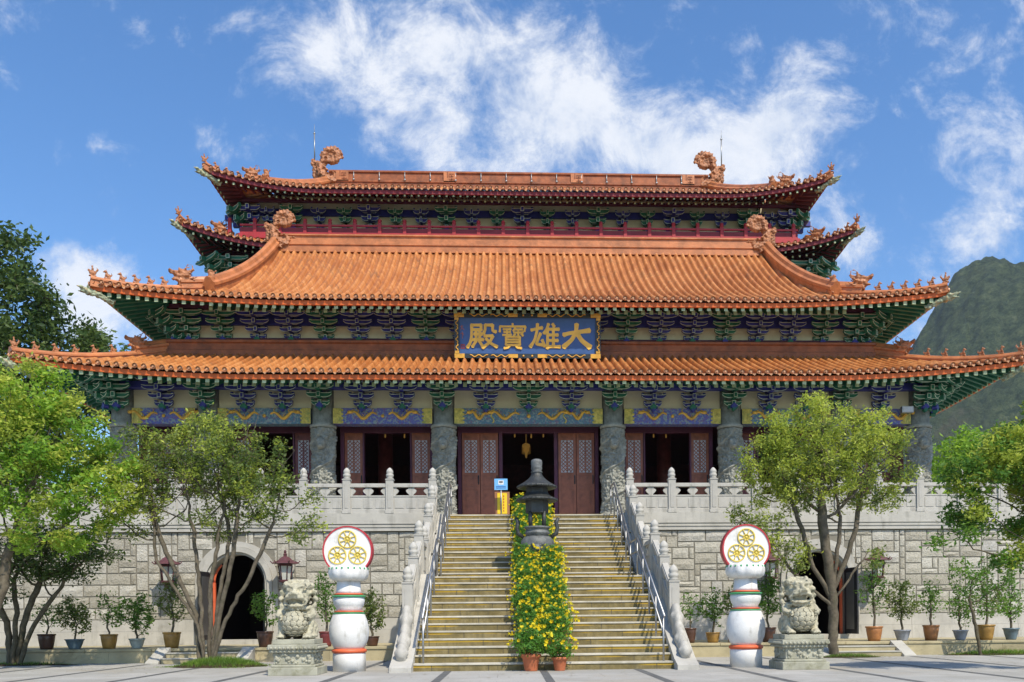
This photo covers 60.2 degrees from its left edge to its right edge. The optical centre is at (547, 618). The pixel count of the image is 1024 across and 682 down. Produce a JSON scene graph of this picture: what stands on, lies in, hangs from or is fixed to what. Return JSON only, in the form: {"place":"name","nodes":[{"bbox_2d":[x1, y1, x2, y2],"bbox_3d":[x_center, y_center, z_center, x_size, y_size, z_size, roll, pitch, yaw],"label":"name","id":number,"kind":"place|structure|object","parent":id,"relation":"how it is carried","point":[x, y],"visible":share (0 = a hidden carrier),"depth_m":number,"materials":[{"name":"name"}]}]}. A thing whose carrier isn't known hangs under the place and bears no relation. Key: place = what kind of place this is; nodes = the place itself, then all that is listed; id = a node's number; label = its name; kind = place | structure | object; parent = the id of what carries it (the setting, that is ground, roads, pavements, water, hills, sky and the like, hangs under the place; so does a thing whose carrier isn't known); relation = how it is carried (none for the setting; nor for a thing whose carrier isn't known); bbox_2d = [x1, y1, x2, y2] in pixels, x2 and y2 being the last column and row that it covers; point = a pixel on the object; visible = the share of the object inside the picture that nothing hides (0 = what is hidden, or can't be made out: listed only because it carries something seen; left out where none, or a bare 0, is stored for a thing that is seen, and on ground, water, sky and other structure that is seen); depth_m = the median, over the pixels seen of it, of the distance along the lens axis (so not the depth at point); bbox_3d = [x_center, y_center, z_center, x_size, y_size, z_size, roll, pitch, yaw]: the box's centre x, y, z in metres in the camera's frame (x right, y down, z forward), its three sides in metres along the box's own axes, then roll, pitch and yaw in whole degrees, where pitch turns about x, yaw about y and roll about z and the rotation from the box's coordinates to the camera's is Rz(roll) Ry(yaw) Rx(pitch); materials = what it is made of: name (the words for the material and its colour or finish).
{"place":"outdoors","nodes":[
{"label":"outdoors","id":0,"kind":"place"},
{"bbox_2d":[0,654,1023,681],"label":"plaza","id":1,"kind":"structure","parent":0,"point":[706,672],"depth_m":16.87,"materials":[{"name":"grey stone"}]},
{"bbox_2d":[0,661,80,665],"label":"grass","id":2,"kind":"structure","parent":1,"relation":"on","point":[35,662],"depth_m":21.97,"materials":[{"name":"green plant"}]},
{"bbox_2d":[0,220,124,494],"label":"dense tree","id":3,"kind":"object","parent":1,"relation":"on","point":[42,327],"visible":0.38,"depth_m":40.26,"materials":[{"name":"green plant"}]},
{"bbox_2d":[0,518,130,663],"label":"shaded tree","id":4,"kind":"object","parent":1,"relation":"on","point":[16,647],"visible":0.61,"depth_m":21.92,"materials":[{"name":"green plant"}]},
{"bbox_2d":[0,351,152,609],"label":"leafy tree","id":5,"kind":"object","parent":1,"relation":"on","point":[16,429],"visible":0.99,"depth_m":19.38,"materials":[{"name":"green plant"}]},
{"bbox_2d":[70,317,130,433],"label":"dense tree","id":6,"kind":"object","parent":1,"relation":"on","point":[121,350],"visible":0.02,"depth_m":45.87,"materials":[{"name":"green plant"}]},
{"bbox_2d":[0,643,394,664],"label":"stone ledge","id":7,"kind":"object","parent":1,"relation":"on","point":[154,654],"visible":0.44,"depth_m":22.67,"materials":[{"name":"stone"}]},
{"bbox_2d":[31,601,62,649],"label":"potted shrub","id":8,"kind":"object","parent":7,"relation":"on","point":[46,641],"visible":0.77,"depth_m":22.91,"materials":[{"name":"green plant"}]},
{"bbox_2d":[51,594,94,648],"bbox_3d":[-12.350,0.065,23.061,1.019,1.447,0.926,-1,0,-2],"label":"potted shrub","id":9,"kind":"object","parent":7,"relation":"on","point":[74,643],"visible":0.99,"depth_m":22.96,"materials":[{"name":"green plant"}]},
{"bbox_2d":[93,590,121,648],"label":"potted shrub","id":10,"kind":"object","parent":7,"relation":"on","point":[108,640],"visible":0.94,"depth_m":22.98,"materials":[{"name":"green plant"}]},
{"bbox_2d":[110,592,156,648],"bbox_3d":[-10.849,0.007,23.078,1.170,1.538,0.922,-1,0,-2],"label":"potted shrub","id":11,"kind":"object","parent":7,"relation":"on","point":[137,642],"visible":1,"depth_m":23.02,"materials":[{"name":"green plant"}]},
{"bbox_2d":[151,576,188,647],"bbox_3d":[-9.897,-0.268,23.160,0.963,2.070,0.839,-1,0,-2],"label":"potted shrub","id":12,"kind":"object","parent":7,"relation":"on","point":[171,639],"visible":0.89,"depth_m":23.08,"materials":[{"name":"green plant"}]},
{"bbox_2d":[248,589,279,646],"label":"potted shrub","id":13,"kind":"object","parent":7,"relation":"on","point":[265,637],"visible":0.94,"depth_m":23.18,"materials":[{"name":"green plant"}]},
{"bbox_2d":[314,571,336,646],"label":"potted shrub","id":14,"kind":"object","parent":7,"relation":"on","point":[324,635],"visible":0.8,"depth_m":23.26,"materials":[{"name":"green plant"}]},
{"bbox_2d":[362,586,388,645],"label":"potted shrub","id":15,"kind":"object","parent":7,"relation":"on","point":[370,609],"visible":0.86,"depth_m":23.30,"materials":[{"name":"green plant"}]},
{"bbox_2d":[155,655,273,667],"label":"grass","id":16,"kind":"structure","parent":1,"relation":"on","point":[222,661],"depth_m":20.36,"materials":[{"name":"green plant"}]},
{"bbox_2d":[100,402,332,659],"bbox_3d":[-7.724,-1.951,20.776,5.315,6.160,2.370,-1,0,-2],"label":"bare limbed tree","id":17,"kind":"object","parent":1,"relation":"on","point":[236,488],"visible":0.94,"depth_m":20.64,"materials":[{"name":"green plant"}]},
{"bbox_2d":[267,579,327,675],"bbox_3d":[-4.912,0.156,17.409,1.010,1.875,1.118,-1,0,-2],"label":"guardian lion","id":18,"kind":"object","parent":1,"relation":"on","point":[300,653],"visible":1,"depth_m":16.98},
{"bbox_2d":[322,526,373,671],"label":"wheel pillar","id":19,"kind":"structure","parent":1,"relation":"on","point":[348,553],"depth_m":18.05,"materials":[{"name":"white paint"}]},
{"bbox_2d":[0,511,1023,646],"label":"stone terrace","id":20,"kind":"structure","parent":1,"relation":"on","point":[693,540],"depth_m":26.78,"materials":[{"name":"stone"}]},
{"bbox_2d":[152,556,181,595],"bbox_3d":[-11.092,-1.322,25.721,0.773,1.340,0.941,-1,0,-32],"label":"wall lantern","id":21,"kind":"object","parent":20,"relation":"attached to","point":[165,564],"depth_m":25.57,"materials":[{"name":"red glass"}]},
{"bbox_2d":[197,571,211,639],"bbox_3d":[-10.067,-0.381,25.914,0.055,2.000,0.800,-1,0,4],"label":"door","id":22,"kind":"structure","parent":20,"relation":"in","point":[205,576],"depth_m":25.89,"materials":[{"name":"black metal"}]},
{"bbox_2d":[0,468,437,514],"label":"stone balustrade","id":23,"kind":"object","parent":20,"relation":"on","point":[390,500],"visible":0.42,"depth_m":26.39,"materials":[{"name":"stone"}]},
{"bbox_2d":[270,550,299,585],"bbox_3d":[-7.695,-1.352,25.867,0.773,1.340,0.941,-1,0,-32],"label":"wall lantern","id":24,"kind":"object","parent":20,"relation":"attached to","point":[285,562],"depth_m":25.71,"materials":[{"name":"red glass"}]},
{"bbox_2d":[495,492,509,513],"bbox_3d":[-1.407,-3.538,27.314,0.460,0.780,0.064,-1,0,-2],"label":"notice stand","id":25,"kind":"object","parent":20,"relation":"on","point":[505,502],"visible":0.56,"depth_m":27.29,"materials":[{"name":"yellow paper"}]},
{"bbox_2d":[0,145,1023,514],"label":"temple hall","id":26,"kind":"structure","parent":20,"relation":"on","point":[310,321],"depth_m":30.94,"materials":[{"name":"orange tile"}]},
{"bbox_2d":[146,426,195,495],"bbox_3d":[-12.761,-4.838,30.381,1.950,3.580,0.240,-1,0,-2],"label":"doorway","id":27,"kind":"structure","parent":26,"relation":"in","point":[163,428],"depth_m":30.34,"materials":[{"name":"purple paint"}]},
{"bbox_2d":[230,427,311,495],"bbox_3d":[-9.464,-4.867,30.523,2.900,3.580,0.240,-1,0,-2],"label":"doorway","id":28,"kind":"structure","parent":26,"relation":"in","point":[302,454],"depth_m":30.52,"materials":[{"name":"purple paint"}]},
{"bbox_2d":[340,427,432,494],"bbox_3d":[-5.558,-4.901,30.691,3.200,3.580,0.240,-1,0,-2],"label":"doorway","id":29,"kind":"structure","parent":26,"relation":"in","point":[352,439],"depth_m":30.63,"materials":[{"name":"brown paint"}]},
{"bbox_2d":[522,443,529,457],"bbox_3d":[-0.870,-7.173,35.497,0.335,1.440,0.334,-1,0,-2],"label":"hanging ornament","id":30,"kind":"object","parent":26,"relation":"hanging from","point":[525,448],"visible":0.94,"depth_m":35.42,"materials":[{"name":"gold metal"}]},
{"bbox_2d":[454,313,600,358],"bbox_3d":[-0.686,-9.688,30.256,5.000,1.500,0.210,-1,7,-2],"label":"name plaque","id":31,"kind":"object","parent":26,"relation":"attached to","point":[528,335],"visible":1,"depth_m":30.22,"materials":[{"name":"blue wood"}]},
{"bbox_2d":[458,427,598,513],"bbox_3d":[-0.672,-4.944,30.902,4.900,3.580,0.240,-1,0,-2],"label":"doorway","id":32,"kind":"structure","parent":26,"relation":"in","point":[577,446],"depth_m":30.84,"materials":[{"name":"brown paint"}]},
{"bbox_2d":[624,427,712,507],"bbox_3d":[4.213,-4.987,31.112,3.200,3.580,0.240,-1,0,-2],"label":"doorway","id":33,"kind":"structure","parent":26,"relation":"in","point":[700,438],"depth_m":31.06,"materials":[{"name":"brown paint"}]},
{"bbox_2d":[742,427,817,493],"bbox_3d":[8.119,-5.022,31.280,2.900,3.580,0.240,-1,0,-2],"label":"doorway","id":34,"kind":"structure","parent":26,"relation":"in","point":[746,430],"depth_m":31.21,"materials":[{"name":"purple paint"}]},
{"bbox_2d":[851,427,896,493],"bbox_3d":[11.416,-5.051,31.422,1.950,3.580,0.240,-1,0,-2],"label":"doorway","id":35,"kind":"structure","parent":26,"relation":"in","point":[889,474],"depth_m":31.41,"materials":[{"name":"brown paint"}]},
{"bbox_2d":[900,406,913,413],"bbox_3d":[12.312,-7.100,30.107,0.684,0.237,0.372,-1,0,-38],"label":"flood light","id":36,"kind":"object","parent":26,"relation":"attached to","point":[906,409],"visible":1,"depth_m":29.93,"materials":[{"name":"silver metal"}]},
{"bbox_2d":[764,549,785,591],"bbox_3d":[6.691,-1.479,26.486,0.773,1.340,0.941,-1,0,-32],"label":"wall lantern","id":37,"kind":"object","parent":20,"relation":"attached to","point":[767,564],"depth_m":26.33,"materials":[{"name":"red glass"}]},
{"bbox_2d":[625,467,1023,511],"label":"stone balustrade","id":38,"kind":"object","parent":20,"relation":"on","point":[712,500],"visible":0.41,"depth_m":26.91,"materials":[{"name":"stone"}]},
{"bbox_2d":[844,567,858,633],"bbox_3d":[9.194,-0.551,26.743,0.055,2.000,0.800,-1,0,-8],"label":"door","id":39,"kind":"structure","parent":20,"relation":"in","point":[851,595],"depth_m":26.67,"materials":[{"name":"black metal"}]},
{"bbox_2d":[865,547,891,590],"bbox_3d":[9.938,-1.508,26.626,0.773,1.340,0.941,-1,0,-32],"label":"wall lantern","id":40,"kind":"object","parent":20,"relation":"attached to","point":[883,565],"depth_m":26.48,"materials":[{"name":"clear glass"}]},
{"bbox_2d":[0,655,1023,681],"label":"paving bands","id":41,"kind":"object","parent":1,"relation":"on","point":[544,673],"visible":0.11,"depth_m":16.89,"materials":[{"name":"grey stone"}]},
{"bbox_2d":[506,622,552,670],"bbox_3d":[-0.351,0.556,17.758,0.966,0.994,0.854,-1,0,9],"label":"flowering pot","id":42,"kind":"object","parent":1,"relation":"on","point":[530,658],"visible":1,"depth_m":17.63,"materials":[{"name":"ceramic"}]},
{"bbox_2d":[389,513,699,672],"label":"stone staircase","id":43,"kind":"structure","parent":1,"relation":"on","point":[469,620],"depth_m":20.35,"materials":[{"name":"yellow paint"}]},
{"bbox_2d":[394,485,437,660],"bbox_3d":[-3.166,-1.558,22.095,0.291,4.872,8.700,-1,0,-2],"label":"stair balustrade","id":44,"kind":"object","parent":43,"relation":"on","point":[420,551],"visible":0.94,"depth_m":20.20,"materials":[{"name":"stone"}]},
{"bbox_2d":[421,482,451,662],"bbox_3d":[-2.756,-1.533,22.560,0.100,5.102,9.380,-1,0,-2],"label":"steel handrail","id":45,"kind":"object","parent":43,"relation":"on","point":[431,580],"visible":0.91,"depth_m":20.86,"materials":[{"name":"silver metal"}]},
{"bbox_2d":[494,479,507,513],"bbox_3d":[-1.420,-3.708,26.900,0.307,1.120,0.301,-1,0,42],"label":"notice stand","id":46,"kind":"object","parent":43,"relation":"on","point":[500,484],"visible":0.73,"depth_m":26.89,"materials":[{"name":"blue metal"}]},
{"bbox_2d":[508,492,523,510],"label":"flowering pot","id":47,"kind":"object","parent":43,"relation":"on","point":[515,501],"visible":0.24,"depth_m":26.46,"materials":[{"name":"yellow plant"}]},
{"bbox_2d":[509,518,534,535],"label":"flowering pot","id":48,"kind":"object","parent":43,"relation":"on","point":[522,522],"visible":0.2,"depth_m":24.64,"materials":[{"name":"yellow plant"}]},
{"bbox_2d":[505,540,539,562],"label":"flowering pot","id":49,"kind":"object","parent":43,"relation":"on","point":[517,551],"visible":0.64,"depth_m":21.65,"materials":[{"name":"yellow plant"}]},
{"bbox_2d":[509,576,536,593],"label":"flowering pot","id":50,"kind":"object","parent":43,"relation":"on","point":[525,577],"visible":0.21,"depth_m":20.18,"materials":[{"name":"yellow plant"}]},
{"bbox_2d":[508,560,538,583],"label":"flowering pot","id":51,"kind":"object","parent":43,"relation":"on","point":[525,565],"visible":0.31,"depth_m":20.73,"materials":[{"name":"yellow plant"}]},
{"bbox_2d":[511,505,536,521],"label":"flowering pot","id":52,"kind":"object","parent":43,"relation":"on","point":[519,511],"visible":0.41,"depth_m":25.55,"materials":[{"name":"yellow plant"}]},
{"bbox_2d":[511,553,537,571],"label":"flowering pot","id":53,"kind":"object","parent":43,"relation":"on","point":[524,558],"visible":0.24,"depth_m":21.38,"materials":[{"name":"yellow plant"}]},
{"bbox_2d":[508,600,543,625],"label":"flowering pot","id":54,"kind":"object","parent":43,"relation":"on","point":[517,615],"visible":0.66,"depth_m":18.93,"materials":[{"name":"yellow plant"}]},
{"bbox_2d":[506,584,545,607],"bbox_3d":[-0.505,-0.371,19.624,0.911,0.906,0.747,-1,0,14],"label":"flowering pot","id":55,"kind":"object","parent":43,"relation":"on","point":[515,599],"visible":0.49,"depth_m":19.51,"materials":[{"name":"yellow plant"}]},
{"bbox_2d":[511,622,542,653],"bbox_3d":[-0.442,0.376,18.431,0.711,0.708,0.584,-1,0,17],"label":"flowering pot","id":56,"kind":"object","parent":43,"relation":"on","point":[517,632],"visible":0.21,"depth_m":18.35,"materials":[{"name":"plant"}]},
{"bbox_2d":[513,557,540,572],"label":"flowering pot","id":57,"kind":"object","parent":43,"relation":"on","point":[533,562],"visible":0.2,"depth_m":21.12,"materials":[{"name":"yellow plant"}]},
{"bbox_2d":[515,548,539,561],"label":"flowering pot","id":58,"kind":"object","parent":43,"relation":"on","point":[534,553],"visible":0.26,"depth_m":21.62,"materials":[{"name":"yellow plant"}]},
{"bbox_2d":[512,565,544,585],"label":"flowering pot","id":59,"kind":"object","parent":43,"relation":"on","point":[528,572],"visible":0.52,"depth_m":20.42,"materials":[{"name":"yellow plant"}]},
{"bbox_2d":[510,592,549,614],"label":"flowering pot","id":60,"kind":"object","parent":43,"relation":"on","point":[537,601],"visible":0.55,"depth_m":19.25,"materials":[{"name":"yellow plant"}]},
{"bbox_2d":[512,576,547,612],"bbox_3d":[-0.414,-0.527,19.925,0.821,0.894,0.753,-1,0,31],"label":"flowering pot","id":61,"kind":"object","parent":43,"relation":"on","point":[537,584],"visible":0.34,"depth_m":19.86,"materials":[{"name":"plant"}]},
{"bbox_2d":[513,612,547,644],"bbox_3d":[-0.349,0.188,18.726,0.763,0.759,0.626,-1,0,-5],"label":"flowering pot","id":62,"kind":"object","parent":43,"relation":"on","point":[531,620],"visible":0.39,"depth_m":18.64,"materials":[{"name":"yellow plant"}]},
{"bbox_2d":[515,459,559,569],"bbox_3d":[-0.270,-2.528,22.510,1.065,3.097,1.065,-1,0,21],"label":"incense burner","id":63,"kind":"object","parent":43,"relation":"on","point":[536,498],"visible":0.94,"depth_m":22.27,"materials":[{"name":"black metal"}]},
{"bbox_2d":[534,550,563,568],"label":"flowering pot","id":64,"kind":"object","parent":43,"relation":"on","point":[542,558],"visible":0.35,"depth_m":21.41,"materials":[{"name":"yellow plant"}]},
{"bbox_2d":[534,572,566,592],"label":"flowering pot","id":65,"kind":"object","parent":43,"relation":"on","point":[547,579],"visible":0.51,"depth_m":20.19,"materials":[{"name":"yellow plant"}]},
{"bbox_2d":[537,562,563,581],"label":"flowering pot","id":66,"kind":"object","parent":43,"relation":"on","point":[548,570],"visible":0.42,"depth_m":20.80,"materials":[{"name":"yellow plant"}]},
{"bbox_2d":[536,541,566,561],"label":"flowering pot","id":67,"kind":"object","parent":43,"relation":"on","point":[557,549],"visible":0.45,"depth_m":21.73,"materials":[{"name":"yellow plant"}]},
{"bbox_2d":[538,590,566,612],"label":"flowering pot","id":68,"kind":"object","parent":43,"relation":"on","point":[551,594],"visible":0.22,"depth_m":19.62,"materials":[{"name":"yellow plant"}]},
{"bbox_2d":[534,609,572,653],"bbox_3d":[0.123,0.259,18.468,0.786,0.932,0.857,-1,0,-17],"label":"flowering pot","id":69,"kind":"object","parent":43,"relation":"on","point":[559,626],"visible":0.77,"depth_m":18.36,"materials":[{"name":"yellow plant"}]},
{"bbox_2d":[537,602,569,619],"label":"flowering pot","id":70,"kind":"object","parent":43,"relation":"on","point":[554,604],"visible":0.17,"depth_m":19.03,"materials":[{"name":"yellow plant"}]},
{"bbox_2d":[538,556,569,582],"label":"flowering pot","id":71,"kind":"object","parent":43,"relation":"on","point":[555,563],"visible":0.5,"depth_m":21.11,"materials":[{"name":"yellow plant"}]},
{"bbox_2d":[539,579,570,604],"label":"flowering pot","id":72,"kind":"object","parent":43,"relation":"on","point":[562,589],"visible":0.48,"depth_m":19.89,"materials":[{"name":"yellow plant"}]},
{"bbox_2d":[542,594,573,614],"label":"flowering pot","id":73,"kind":"object","parent":43,"relation":"on","point":[553,601],"visible":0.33,"depth_m":19.32,"materials":[{"name":"yellow plant"}]},
{"bbox_2d":[537,605,579,640],"bbox_3d":[0.233,0.105,18.743,0.918,0.914,0.754,-1,0,-16],"label":"flowering pot","id":74,"kind":"object","parent":43,"relation":"on","point":[562,614],"visible":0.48,"depth_m":18.71,"materials":[{"name":"yellow plant"}]},
{"bbox_2d":[610,482,665,660],"bbox_3d":[2.179,-1.576,22.773,0.100,5.102,9.380,-1,0,-2],"label":"steel handrail","id":75,"kind":"object","parent":43,"relation":"on","point":[626,532],"visible":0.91,"depth_m":21.18,"materials":[{"name":"silver metal"}]},
{"bbox_2d":[625,485,691,657],"bbox_3d":[2.628,-1.609,22.344,0.291,4.872,8.700,-1,0,-2],"label":"stair balustrade","id":76,"kind":"object","parent":43,"relation":"on","point":[657,558],"visible":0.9,"depth_m":20.50,"materials":[{"name":"stone"}]},
{"bbox_2d":[544,630,578,670],"bbox_3d":[0.223,0.640,17.760,0.820,0.816,0.673,-1,0,0],"label":"flowering pot","id":77,"kind":"object","parent":1,"relation":"on","point":[559,660],"visible":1,"depth_m":17.68,"materials":[{"name":"yellow plant"}]},
{"bbox_2d":[720,524,770,667],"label":"wheel pillar","id":78,"kind":"structure","parent":1,"relation":"on","point":[745,551],"depth_m":18.40,"materials":[{"name":"white paint"}]},
{"bbox_2d":[768,576,829,669],"bbox_3d":[5.056,0.070,17.888,1.010,1.871,1.118,-1,0,-2],"label":"guardian lion","id":79,"kind":"object","parent":1,"relation":"on","point":[793,650],"visible":1,"depth_m":17.46},
{"bbox_2d":[823,652,880,657],"bbox_3d":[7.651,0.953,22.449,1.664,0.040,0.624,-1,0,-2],"label":"soil mound","id":80,"kind":"object","parent":1,"relation":"on","point":[847,657],"visible":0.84,"depth_m":22.25,"materials":[{"name":"green plant"}]},
{"bbox_2d":[723,385,924,654],"bbox_3d":[7.093,-2.481,22.585,5.122,6.965,2.654,-1,0,-2],"label":"round crowned tree","id":81,"kind":"object","parent":80,"relation":"on","point":[777,449],"visible":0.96,"depth_m":22.44,"materials":[{"name":"green plant"}]},
{"bbox_2d":[690,637,1023,656],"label":"stone ledge","id":82,"kind":"object","parent":1,"relation":"on","point":[885,646],"visible":0.52,"depth_m":23.55,"materials":[{"name":"stone"}]},
{"bbox_2d":[680,591,705,642],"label":"potted shrub","id":83,"kind":"object","parent":82,"relation":"on","point":[691,633],"visible":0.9,"depth_m":23.67,"materials":[{"name":"green plant"}]},
{"bbox_2d":[694,586,725,642],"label":"potted shrub","id":84,"kind":"object","parent":82,"relation":"on","point":[712,636],"visible":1,"depth_m":23.70,"materials":[{"name":"green plant"}]},
{"bbox_2d":[719,583,733,642],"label":"potted shrub","id":85,"kind":"object","parent":82,"relation":"on","point":[727,604],"visible":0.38,"depth_m":23.75,"materials":[{"name":"green plant"}]},
{"bbox_2d":[757,566,781,641],"bbox_3d":[5.945,-0.393,23.869,0.835,2.042,0.774,-1,0,-41],"label":"potted shrub","id":86,"kind":"object","parent":82,"relation":"on","point":[770,631],"visible":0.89,"depth_m":23.76,"materials":[{"name":"green plant"}]},
{"bbox_2d":[857,556,890,640],"bbox_3d":[8.816,-0.551,24.027,0.982,2.306,0.784,-1,0,20],"label":"potted shrub","id":87,"kind":"object","parent":82,"relation":"on","point":[874,632],"visible":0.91,"depth_m":23.92,"materials":[{"name":"green plant"}]},
{"bbox_2d":[880,578,923,640],"bbox_3d":[9.612,-0.284,24.010,1.006,1.758,0.908,-1,0,40],"label":"potted shrub","id":88,"kind":"object","parent":82,"relation":"on","point":[902,634],"visible":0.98,"depth_m":23.91,"materials":[{"name":"green plant"}]},
{"bbox_2d":[916,578,945,640],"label":"potted shrub","id":89,"kind":"object","parent":82,"relation":"on","point":[931,631],"visible":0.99,"depth_m":23.94,"materials":[{"name":"green plant"}]},
{"bbox_2d":[943,584,978,639],"bbox_3d":[11.244,-0.186,24.043,0.830,1.533,0.765,-1,0,45],"label":"potted shrub","id":90,"kind":"object","parent":82,"relation":"on","point":[960,634],"visible":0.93,"depth_m":24.02,"materials":[{"name":"green plant"}]},
{"bbox_2d":[965,567,1004,639],"bbox_3d":[11.951,-0.478,24.114,0.986,2.107,0.690,-1,0,30],"label":"potted shrub","id":91,"kind":"object","parent":82,"relation":"on","point":[986,631],"visible":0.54,"depth_m":24.02,"materials":[{"name":"green plant"}]},
{"bbox_2d":[994,573,1023,639],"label":"potted shrub","id":92,"kind":"object","parent":82,"relation":"on","point":[1010,633],"visible":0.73,"depth_m":24.05,"materials":[{"name":"green plant"}]},
{"bbox_2d":[904,422,1022,493],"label":"dense tree","id":93,"kind":"object","parent":1,"relation":"on","point":[964,442],"visible":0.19,"depth_m":40.53,"materials":[{"name":"green plant"}]},
{"bbox_2d":[919,400,1023,578],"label":"leafy tree","id":94,"kind":"object","parent":1,"relation":"on","point":[999,462],"visible":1,"depth_m":16.18,"materials":[{"name":"green plant"}]},
{"bbox_2d":[940,648,1023,655],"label":"grass","id":95,"kind":"structure","parent":1,"relation":"on","point":[994,651],"depth_m":23.13,"materials":[{"name":"green plant"}]},
{"bbox_2d":[944,556,1023,654],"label":"sapling","id":96,"kind":"object","parent":1,"relation":"on","point":[979,575],"visible":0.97,"depth_m":22.88,"materials":[{"name":"green plant"}]},
{"bbox_2d":[0,0,1023,495],"label":"sky","id":97,"kind":"structure","parent":0,"point":[109,109],"materials":[{"name":"blue"}]},
{"bbox_2d":[903,256,1023,475],"bbox_3d":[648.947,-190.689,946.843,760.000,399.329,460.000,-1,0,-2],"label":"mountain","id":98,"kind":"structure","parent":0,"point":[985,309],"depth_m":862.17,"materials":[{"name":"green plant"}]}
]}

